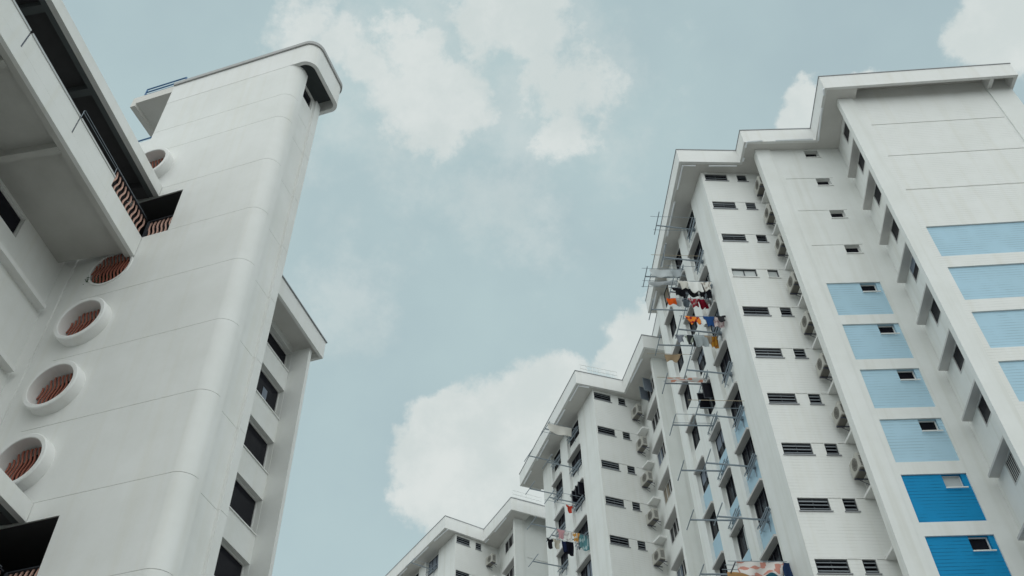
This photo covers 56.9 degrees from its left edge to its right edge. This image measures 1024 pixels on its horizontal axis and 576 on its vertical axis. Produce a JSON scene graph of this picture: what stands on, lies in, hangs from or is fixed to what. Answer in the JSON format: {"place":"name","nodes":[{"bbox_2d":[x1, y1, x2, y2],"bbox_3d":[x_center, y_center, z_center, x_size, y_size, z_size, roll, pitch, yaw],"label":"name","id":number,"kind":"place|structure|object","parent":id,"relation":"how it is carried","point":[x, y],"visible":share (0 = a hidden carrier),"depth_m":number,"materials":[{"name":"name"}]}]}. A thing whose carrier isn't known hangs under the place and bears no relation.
{"place":"outdoors","nodes":[
{"label":"outdoors","id":0,"kind":"place"},
{"bbox_2d":[0,0,342,575],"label":"apartment tower","id":1,"kind":"structure","parent":0,"point":[152,389],"depth_m":30.57,"materials":[{"name":"white concrete"}]},
{"bbox_2d":[0,187,22,234],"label":"window","id":2,"kind":"structure","parent":1,"relation":"in","point":[8,212],"depth_m":31.07,"materials":[{"name":"black glass"}]},
{"bbox_2d":[214,542,243,575],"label":"window","id":3,"kind":"structure","parent":1,"relation":"in","point":[227,564],"depth_m":34.14,"materials":[{"name":"black glass"}]},
{"bbox_2d":[229,478,256,535],"bbox_3d":[-10.423,7.713,35.383,0.360,1.610,3.590,-14,-48,11],"label":"window","id":4,"kind":"structure","parent":1,"relation":"in","point":[242,504],"depth_m":36.14,"materials":[{"name":"black glass"}]},
{"bbox_2d":[243,420,268,474],"bbox_3d":[-10.486,5.795,37.421,0.360,1.610,3.590,-14,-48,11],"label":"window","id":5,"kind":"structure","parent":1,"relation":"in","point":[255,443],"depth_m":38.19,"materials":[{"name":"black glass"}]},
{"bbox_2d":[256,368,279,419],"bbox_3d":[-10.549,3.877,39.460,0.360,1.610,3.590,-14,-48,11],"label":"window","id":6,"kind":"structure","parent":1,"relation":"in","point":[266,389],"depth_m":40.25,"materials":[{"name":"black glass"}]},
{"bbox_2d":[267,331,288,372],"bbox_3d":[-10.605,2.198,41.244,0.360,1.170,3.590,-14,-48,11],"label":"window","id":7,"kind":"structure","parent":1,"relation":"in","point":[274,345],"depth_m":41.99,"materials":[{"name":"black glass"}]},
{"bbox_2d":[62,0,1023,575],"label":"sky","id":8,"kind":"structure","parent":0,"point":[473,231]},
{"bbox_3d":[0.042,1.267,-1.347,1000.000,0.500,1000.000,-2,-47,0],"label":"ground","id":9,"kind":"structure","parent":0,"visible":0},
{"bbox_2d":[385,490,548,575],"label":"apartment building","id":10,"kind":"structure","parent":9,"relation":"on","point":[450,546],"depth_m":77.13,"materials":[{"name":"white paint"}]},
{"bbox_2d":[486,553,496,567],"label":"aircon unit","id":11,"kind":"object","parent":10,"relation":"attached to","point":[490,559],"visible":1,"depth_m":77.16,"materials":[{"name":"metal"}]},
{"bbox_2d":[519,334,706,575],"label":"apartment building","id":12,"kind":"structure","parent":9,"relation":"on","point":[618,505],"depth_m":62.16,"materials":[{"name":"white paint"}]},
{"bbox_2d":[528,554,568,574],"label":"laundry rack","id":13,"kind":"object","parent":12,"relation":"attached to","point":[563,567],"visible":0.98,"depth_m":63.05,"materials":[{"name":"metal"}]},
{"bbox_2d":[540,421,578,443],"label":"laundry rack","id":14,"kind":"object","parent":12,"relation":"attached to","point":[574,434],"visible":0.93,"depth_m":67.34,"materials":[{"name":"metal"}]},
{"bbox_2d":[548,423,571,436],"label":"sheet","id":15,"kind":"object","parent":14,"relation":"hanging from","point":[558,430],"visible":1,"depth_m":66.49,"materials":[{"name":"fabric"}]},
{"bbox_2d":[542,455,581,476],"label":"laundry rack","id":16,"kind":"object","parent":12,"relation":"attached to","point":[577,467],"visible":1,"depth_m":65.22,"materials":[{"name":"metal"}]},
{"bbox_2d":[544,490,585,511],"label":"laundry rack","id":17,"kind":"object","parent":12,"relation":"attached to","point":[578,503],"visible":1,"depth_m":63.09,"materials":[{"name":"metal"}]},
{"bbox_2d":[546,528,588,549],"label":"laundry rack","id":18,"kind":"object","parent":12,"relation":"attached to","point":[567,541],"visible":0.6,"depth_m":60.96,"materials":[{"name":"metal"}]},
{"bbox_2d":[579,534,589,550],"bbox_3d":[4.637,16.287,60.421,0.735,1.167,0.142,14,-49,-14],"label":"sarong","id":19,"kind":"object","parent":18,"relation":"hanging from","point":[584,543],"visible":0.98,"depth_m":60.42,"materials":[{"name":"fabric"}]},
{"bbox_2d":[572,449,581,476],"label":"window","id":20,"kind":"structure","parent":12,"relation":"in","point":[578,456],"depth_m":66.23,"materials":[{"name":"black glass"}]},
{"bbox_2d":[581,559,592,575],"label":"window","id":21,"kind":"structure","parent":12,"relation":"in","point":[587,571],"depth_m":59.90,"materials":[{"name":"grey glass"}]},
{"bbox_2d":[594,392,611,402],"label":"window","id":22,"kind":"structure","parent":12,"relation":"in","point":[597,396],"depth_m":65.79,"materials":[{"name":"black glass"}]},
{"bbox_2d":[597,426,616,436],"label":"window","id":23,"kind":"structure","parent":12,"relation":"in","point":[601,430],"depth_m":63.63,"materials":[{"name":"black glass"}]},
{"bbox_2d":[601,460,620,471],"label":"window","id":24,"kind":"structure","parent":12,"relation":"in","point":[605,464],"depth_m":61.58,"materials":[{"name":"black glass"}]},
{"bbox_2d":[605,496,625,508],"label":"window","id":25,"kind":"structure","parent":12,"relation":"in","point":[610,501],"depth_m":59.53,"materials":[{"name":"black glass"}]},
{"bbox_2d":[610,535,630,547],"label":"window","id":26,"kind":"structure","parent":12,"relation":"in","point":[614,540],"depth_m":57.50,"materials":[{"name":"black glass"}]},
{"bbox_2d":[631,404,644,423],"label":"aircon unit","id":27,"kind":"object","parent":12,"relation":"attached to","point":[636,412],"visible":1,"depth_m":64.97,"materials":[{"name":"metal"}]},
{"bbox_2d":[636,436,648,456],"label":"aircon unit","id":28,"kind":"object","parent":12,"relation":"attached to","point":[641,444],"visible":1,"depth_m":62.98,"materials":[{"name":"metal"}]},
{"bbox_2d":[640,470,654,491],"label":"aircon unit","id":29,"kind":"object","parent":12,"relation":"attached to","point":[646,478],"visible":1,"depth_m":60.95,"materials":[{"name":"metal"}]},
{"bbox_2d":[646,508,660,529],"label":"aircon unit","id":30,"kind":"object","parent":12,"relation":"attached to","point":[652,516],"visible":1,"depth_m":58.87,"materials":[{"name":"metal"}]},
{"bbox_2d":[652,407,659,433],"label":"window","id":31,"kind":"structure","parent":12,"relation":"in","point":[656,418],"depth_m":62.69,"materials":[{"name":"grey glass"}]},
{"bbox_2d":[652,548,667,570],"bbox_3d":[8.902,16.533,56.880,0.572,1.381,1.067,15,-49,-15],"label":"aircon unit","id":32,"kind":"object","parent":12,"relation":"attached to","point":[658,557],"visible":1,"depth_m":56.83,"materials":[{"name":"metal"}]},
{"bbox_2d":[657,440,665,468],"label":"window","id":33,"kind":"structure","parent":12,"relation":"in","point":[661,454],"depth_m":60.65,"materials":[{"name":"grey glass"}]},
{"bbox_2d":[663,477,671,505],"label":"window","id":34,"kind":"structure","parent":12,"relation":"in","point":[667,492],"depth_m":58.60,"materials":[{"name":"beige glass"}]},
{"bbox_2d":[669,516,678,544],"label":"window","id":35,"kind":"structure","parent":12,"relation":"in","point":[674,530],"depth_m":56.61,"materials":[{"name":"grey glass"}]},
{"bbox_2d":[676,558,686,575],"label":"window","id":36,"kind":"structure","parent":12,"relation":"in","point":[681,571],"depth_m":54.50,"materials":[{"name":"grey glass"}]},
{"bbox_2d":[645,63,1023,575],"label":"apartment building","id":37,"kind":"structure","parent":9,"relation":"on","point":[895,199],"depth_m":44.36,"materials":[{"name":"white paint"}]},
{"bbox_2d":[641,265,683,286],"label":"laundry rack","id":38,"kind":"object","parent":37,"relation":"attached to","point":[644,280],"visible":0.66,"depth_m":57.18,"materials":[{"name":"metal"}]},
{"bbox_2d":[650,269,673,277],"bbox_3d":[8.992,-0.894,56.539,1.456,0.796,0.129,1,-47,-3],"label":"sheet","id":39,"kind":"object","parent":38,"relation":"hanging from","point":[660,273],"visible":1,"depth_m":56.52,"materials":[{"name":"fabric"}]},
{"bbox_2d":[648,281,675,285],"bbox_3d":[9.120,-0.294,57.348,1.692,0.445,0.106,-1,-47,-1],"label":"towel","id":40,"kind":"object","parent":38,"relation":"hanging from","point":[652,283],"visible":0.98,"depth_m":57.33,"materials":[{"name":"fabric"}]},
{"bbox_2d":[650,211,694,242],"bbox_3d":[9.425,-3.541,55.368,3.010,0.876,1.719,9,-48,-10],"label":"laundry rack","id":41,"kind":"object","parent":37,"relation":"attached to","point":[692,229],"visible":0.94,"depth_m":55.49,"materials":[{"name":"metal"}]},
{"bbox_2d":[647,332,699,355],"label":"laundry rack","id":42,"kind":"object","parent":37,"relation":"attached to","point":[658,344],"visible":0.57,"depth_m":53.05,"materials":[{"name":"metal"}]},
{"bbox_2d":[651,243,703,274],"bbox_3d":[9.412,-1.614,53.294,3.168,0.876,1.719,9,-48,-10],"label":"laundry rack","id":43,"kind":"object","parent":37,"relation":"attached to","point":[700,261],"visible":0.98,"depth_m":53.46,"materials":[{"name":"metal"}]},
{"bbox_2d":[660,369,709,393],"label":"laundry rack","id":44,"kind":"object","parent":37,"relation":"attached to","point":[706,376],"visible":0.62,"depth_m":50.95,"materials":[{"name":"metal"}]},
{"bbox_2d":[666,377,703,381],"bbox_3d":[9.297,4.927,50.667,2.043,0.297,0.109,1,-47,-2],"label":"cloth","id":45,"kind":"object","parent":44,"relation":"on","point":[669,379],"visible":0.98,"depth_m":50.64,"materials":[{"name":"white fabric"}]},
{"bbox_2d":[684,385,691,409],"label":"window","id":46,"kind":"structure","parent":37,"relation":"in","point":[687,395],"depth_m":54.60,"materials":[{"name":"black glass"}]},
{"bbox_2d":[668,278,712,308],"bbox_3d":[9.712,0.348,51.263,2.443,0.876,2.100,2,-47,-3],"label":"laundry rack","id":47,"kind":"object","parent":37,"relation":"attached to","point":[671,287],"visible":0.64,"depth_m":51.22,"materials":[{"name":"metal"}]},
{"bbox_2d":[688,281,703,292],"bbox_3d":[9.836,-0.075,50.507,0.772,0.900,0.136,2,-47,-3],"label":"towel","id":48,"kind":"object","parent":47,"relation":"hanging from","point":[695,287],"visible":1,"depth_m":50.49,"materials":[{"name":"fabric"}]},
{"bbox_2d":[669,412,717,435],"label":"laundry rack","id":49,"kind":"object","parent":37,"relation":"attached to","point":[711,423],"visible":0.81,"depth_m":48.88,"materials":[{"name":"metal"}]},
{"bbox_2d":[692,422,699,449],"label":"window","id":50,"kind":"structure","parent":37,"relation":"in","point":[695,434],"depth_m":52.51,"materials":[{"name":"black glass"}]},
{"bbox_2d":[694,240,701,269],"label":"window","id":51,"kind":"structure","parent":37,"relation":"in","point":[699,246],"depth_m":54.86,"materials":[{"name":"black glass"}]},
{"bbox_2d":[674,315,722,340],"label":"laundry rack","id":52,"kind":"object","parent":37,"relation":"attached to","point":[718,332],"visible":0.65,"depth_m":49.32,"materials":[{"name":"metal"}]},
{"bbox_2d":[693,335,708,346],"bbox_3d":[9.878,2.773,49.338,0.759,0.848,0.116,4,-47,-6],"label":"sheet","id":53,"kind":"object","parent":52,"relation":"hanging from","point":[700,340],"visible":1,"depth_m":49.30,"materials":[{"name":"fabric"}]},
{"bbox_2d":[697,347,705,374],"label":"window","id":54,"kind":"structure","parent":37,"relation":"in","point":[701,360],"depth_m":52.57,"materials":[{"name":"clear glass"}]},
{"bbox_2d":[677,456,728,480],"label":"laundry rack","id":55,"kind":"object","parent":37,"relation":"attached to","point":[724,469],"visible":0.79,"depth_m":46.85,"materials":[{"name":"metal"}]},
{"bbox_2d":[700,465,708,492],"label":"window","id":56,"kind":"structure","parent":37,"relation":"in","point":[704,477],"depth_m":50.41,"materials":[{"name":"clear glass"}]},
{"bbox_2d":[684,355,732,386],"bbox_3d":[9.850,4.241,47.156,2.663,0.876,1.719,9,-48,-10],"label":"laundry rack","id":57,"kind":"object","parent":37,"relation":"attached to","point":[728,373],"visible":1,"depth_m":47.26,"materials":[{"name":"metal"}]},
{"bbox_2d":[686,506,739,530],"bbox_3d":[9.596,11.103,44.732,2.350,0.876,1.750,2,-47,-3],"label":"laundry rack","id":58,"kind":"object","parent":37,"relation":"attached to","point":[733,520],"visible":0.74,"depth_m":44.76,"materials":[{"name":"metal"}]},
{"bbox_2d":[710,509,718,540],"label":"window","id":59,"kind":"structure","parent":37,"relation":"in","point":[715,529],"depth_m":48.33,"materials":[{"name":"black glass"}]},
{"bbox_2d":[689,400,744,431],"bbox_3d":[9.679,6.158,45.068,2.893,0.876,2.100,2,-47,-3],"label":"laundry rack","id":60,"kind":"object","parent":37,"relation":"attached to","point":[740,417],"visible":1,"depth_m":45.14,"materials":[{"name":"metal"}]},
{"bbox_2d":[705,175,728,180],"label":"window","id":61,"kind":"structure","parent":37,"relation":"in","point":[708,177],"depth_m":54.70,"materials":[{"name":"black glass"}]},
{"bbox_2d":[715,429,725,459],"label":"window","id":62,"kind":"structure","parent":37,"relation":"in","point":[720,443],"depth_m":48.39,"materials":[{"name":"grey glass"}]},
{"bbox_2d":[712,202,737,208],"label":"window","id":63,"kind":"structure","parent":37,"relation":"in","point":[716,205],"depth_m":52.84,"materials":[{"name":"black glass"}]},
{"bbox_2d":[720,347,730,383],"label":"window","id":64,"kind":"structure","parent":37,"relation":"in","point":[726,358],"depth_m":48.62,"materials":[{"name":"black glass"}]},
{"bbox_2d":[703,448,756,480],"bbox_3d":[9.978,8.118,43.035,2.663,0.876,1.719,9,-48,-10],"label":"laundry rack","id":65,"kind":"object","parent":37,"relation":"attached to","point":[753,467],"visible":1,"depth_m":43.15,"materials":[{"name":"metal"}]},
{"bbox_2d":[726,474,736,507],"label":"window","id":66,"kind":"structure","parent":37,"relation":"in","point":[730,487],"depth_m":46.33,"materials":[{"name":"black glass"}]},
{"bbox_2d":[721,234,748,241],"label":"window","id":67,"kind":"structure","parent":37,"relation":"in","point":[727,238],"depth_m":50.79,"materials":[{"name":"black glass"}]},
{"bbox_2d":[730,389,742,426],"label":"window","id":68,"kind":"structure","parent":37,"relation":"in","point":[736,404],"depth_m":46.52,"materials":[{"name":"black glass"}]},
{"bbox_2d":[714,502,770,533],"bbox_3d":[10.042,10.057,40.974,2.663,0.876,1.719,9,-48,-10],"label":"laundry rack","id":69,"kind":"object","parent":37,"relation":"attached to","point":[765,520],"visible":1,"depth_m":41.09,"materials":[{"name":"metal"}]},
{"bbox_2d":[737,524,748,559],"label":"window","id":70,"kind":"structure","parent":37,"relation":"in","point":[741,537],"depth_m":44.25,"materials":[{"name":"black glass"}]},
{"bbox_2d":[731,269,759,277],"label":"window","id":71,"kind":"structure","parent":37,"relation":"in","point":[736,273],"depth_m":48.76,"materials":[{"name":"white glass"}]},
{"bbox_2d":[742,436,755,474],"bbox_3d":[11.166,7.728,44.153,0.080,1.296,1.790,5,-47,-6],"label":"window","id":72,"kind":"structure","parent":37,"relation":"in","point":[748,450],"depth_m":44.46,"materials":[{"name":"black glass"}]},
{"bbox_2d":[720,561,786,575],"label":"laundry rack","id":73,"kind":"object","parent":37,"relation":"attached to","point":[732,569],"visible":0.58,"depth_m":38.35,"materials":[{"name":"metal"}]},
{"bbox_2d":[736,562,783,575],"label":"bedspread","id":74,"kind":"object","parent":73,"relation":"on","point":[757,568],"visible":1,"depth_m":38.12,"materials":[{"name":"fabric"}]},
{"bbox_2d":[783,562,792,575],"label":"towel","id":75,"kind":"object","parent":73,"relation":"hanging from","point":[787,571],"visible":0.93,"depth_m":38.12,"materials":[{"name":"fabric"}]},
{"bbox_2d":[742,307,771,315],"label":"window","id":76,"kind":"structure","parent":37,"relation":"in","point":[748,311],"depth_m":46.69,"materials":[{"name":"black glass"}]},
{"bbox_2d":[754,176,766,203],"bbox_3d":[14.047,-5.457,52.969,0.572,1.381,1.067,0,-47,-2],"label":"aircon unit","id":77,"kind":"object","parent":37,"relation":"attached to","point":[759,188],"visible":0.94,"depth_m":52.95,"materials":[{"name":"metal"}]},
{"bbox_2d":[754,487,769,527],"bbox_3d":[11.231,9.677,42.082,0.080,1.296,1.790,5,-47,-6],"label":"window","id":78,"kind":"structure","parent":37,"relation":"in","point":[761,503],"depth_m":42.36,"materials":[{"name":"black glass"}]},
{"bbox_2d":[763,203,775,226],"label":"aircon unit","id":79,"kind":"object","parent":37,"relation":"on","point":[769,217],"visible":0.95,"depth_m":51.14,"materials":[{"name":"metal"}]},
{"bbox_2d":[754,349,784,357],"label":"window","id":80,"kind":"structure","parent":37,"relation":"in","point":[760,353],"depth_m":44.64,"materials":[{"name":"black glass"}]},
{"bbox_2d":[768,542,782,560],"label":"window","id":81,"kind":"structure","parent":37,"relation":"in","point":[776,555],"depth_m":40.30,"materials":[{"name":"black glass"}]},
{"bbox_2d":[774,234,788,258],"bbox_3d":[14.165,-1.964,49.255,0.572,1.381,1.067,0,-47,-2],"label":"aircon unit","id":82,"kind":"object","parent":37,"relation":"attached to","point":[780,248],"visible":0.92,"depth_m":49.24,"materials":[{"name":"metal"}]},
{"bbox_2d":[767,394,799,404],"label":"window","id":83,"kind":"structure","parent":37,"relation":"in","point":[789,399],"depth_m":42.59,"materials":[{"name":"black glass"}]},
{"bbox_2d":[786,272,800,299],"bbox_3d":[14.198,0.033,47.152,0.572,1.381,1.067,3,-47,-4],"label":"aircon unit","id":84,"kind":"object","parent":37,"relation":"on","point":[793,286],"visible":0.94,"depth_m":47.12,"materials":[{"name":"metal"}]},
{"bbox_2d":[782,444,815,455],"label":"window","id":85,"kind":"structure","parent":37,"relation":"in","point":[789,449],"depth_m":40.55,"materials":[{"name":"black glass"}]},
{"bbox_2d":[793,349,808,358],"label":"window","id":86,"kind":"structure","parent":37,"relation":"in","point":[799,354],"depth_m":44.71,"materials":[{"name":"black glass"}]},
{"bbox_2d":[800,311,815,340],"bbox_3d":[14.272,1.948,45.111,0.572,1.381,1.067,2,-47,-4],"label":"aircon unit","id":87,"kind":"object","parent":37,"relation":"on","point":[807,325],"visible":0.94,"depth_m":45.10,"materials":[{"name":"metal"}]},
{"bbox_2d":[797,499,833,511],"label":"window","id":88,"kind":"structure","parent":37,"relation":"in","point":[806,505],"depth_m":38.50,"materials":[{"name":"black glass"}]},
{"bbox_2d":[808,395,824,404],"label":"window","id":89,"kind":"structure","parent":37,"relation":"in","point":[814,399],"depth_m":42.65,"materials":[{"name":"black glass"}]},
{"bbox_2d":[815,353,831,384],"bbox_3d":[14.351,3.826,43.103,0.572,1.381,1.067,1,-47,-2],"label":"aircon unit","id":90,"kind":"object","parent":37,"relation":"attached to","point":[822,368],"visible":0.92,"depth_m":43.09,"materials":[{"name":"metal"}]},
{"bbox_2d":[824,444,841,455],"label":"window","id":91,"kind":"structure","parent":37,"relation":"in","point":[831,449],"depth_m":40.63,"materials":[{"name":"black glass"}]},
{"bbox_2d":[815,560,852,574],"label":"window","id":92,"kind":"structure","parent":37,"relation":"in","point":[835,567],"depth_m":36.46,"materials":[{"name":"black glass"}]},
{"bbox_2d":[832,401,849,433],"bbox_3d":[14.412,5.780,41.029,0.572,1.381,1.067,1,-47,-3],"label":"aircon unit","id":93,"kind":"object","parent":37,"relation":"attached to","point":[839,417],"visible":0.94,"depth_m":41.04,"materials":[{"name":"metal"}]},
{"bbox_2d":[843,121,849,143],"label":"window","id":94,"kind":"structure","parent":37,"relation":"in","point":[846,132],"depth_m":52.13,"materials":[{"name":"black glass"}]},
{"bbox_2d":[842,499,860,511],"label":"window","id":95,"kind":"structure","parent":37,"relation":"in","point":[849,504],"depth_m":38.61,"materials":[{"name":"black glass"}]},
{"bbox_2d":[849,452,869,488],"bbox_3d":[14.470,7.665,39.028,0.572,1.381,1.067,1,-47,-3],"label":"aircon unit","id":96,"kind":"object","parent":37,"relation":"attached to","point":[857,468],"visible":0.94,"depth_m":39.03,"materials":[{"name":"metal"}]},
{"bbox_2d":[857,150,864,173],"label":"window","id":97,"kind":"structure","parent":37,"relation":"in","point":[861,162],"depth_m":50.09,"materials":[{"name":"black glass"}]},
{"bbox_2d":[860,285,880,292],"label":"window","id":98,"kind":"structure","parent":37,"relation":"in","point":[865,288],"depth_m":45.80,"materials":[{"name":"black glass"}]},
{"bbox_2d":[862,560,882,574],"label":"window","id":99,"kind":"structure","parent":37,"relation":"in","point":[870,566],"depth_m":36.55,"materials":[{"name":"black glass"}]},
{"bbox_2d":[873,182,881,207],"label":"window","id":100,"kind":"structure","parent":37,"relation":"in","point":[877,195],"depth_m":48.05,"materials":[{"name":"black glass"}]},
{"bbox_2d":[878,326,899,334],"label":"window","id":101,"kind":"structure","parent":37,"relation":"in","point":[884,330],"depth_m":43.77,"materials":[{"name":"black glass"}]},
{"bbox_2d":[890,218,899,243],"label":"window","id":102,"kind":"structure","parent":37,"relation":"in","point":[894,229],"depth_m":46.01,"materials":[{"name":"black glass"}]},
{"bbox_2d":[897,371,920,380],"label":"window","id":103,"kind":"structure","parent":37,"relation":"in","point":[903,375],"depth_m":41.72,"materials":[{"name":"black glass"}]},
{"bbox_2d":[909,255,918,283],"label":"window","id":104,"kind":"structure","parent":37,"relation":"in","point":[913,267],"depth_m":43.96,"materials":[{"name":"grey glass"}]},
{"bbox_2d":[918,421,943,431],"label":"window","id":105,"kind":"structure","parent":37,"relation":"in","point":[926,426],"depth_m":39.68,"materials":[{"name":"black glass"}]},
{"bbox_2d":[929,296,940,326],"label":"window","id":106,"kind":"structure","parent":37,"relation":"in","point":[934,310],"depth_m":41.92,"materials":[{"name":"black glass"}]},
{"bbox_2d":[942,476,968,487],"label":"window","id":107,"kind":"structure","parent":37,"relation":"in","point":[950,481],"depth_m":37.63,"materials":[{"name":"white glass"}]},
{"bbox_2d":[952,342,964,373],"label":"window","id":108,"kind":"structure","parent":37,"relation":"in","point":[958,358],"depth_m":39.88,"materials":[{"name":"black glass"}]},
{"bbox_2d":[968,537,996,551],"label":"window","id":109,"kind":"structure","parent":37,"relation":"in","point":[978,544],"depth_m":35.59,"materials":[{"name":"black glass"}]},
{"bbox_2d":[977,393,991,426],"bbox_3d":[18.865,4.724,37.613,0.080,1.048,1.300,-6,-47,4],"label":"window","id":110,"kind":"structure","parent":37,"relation":"in","point":[982,406],"depth_m":37.83,"materials":[{"name":"black glass"}]},
{"bbox_2d":[1004,449,1020,485],"bbox_3d":[18.918,6.644,35.575,0.100,1.048,1.300,-6,-47,4],"label":"window","id":111,"kind":"structure","parent":37,"relation":"in","point":[1010,463],"depth_m":35.73,"materials":[{"name":"grey glass"}]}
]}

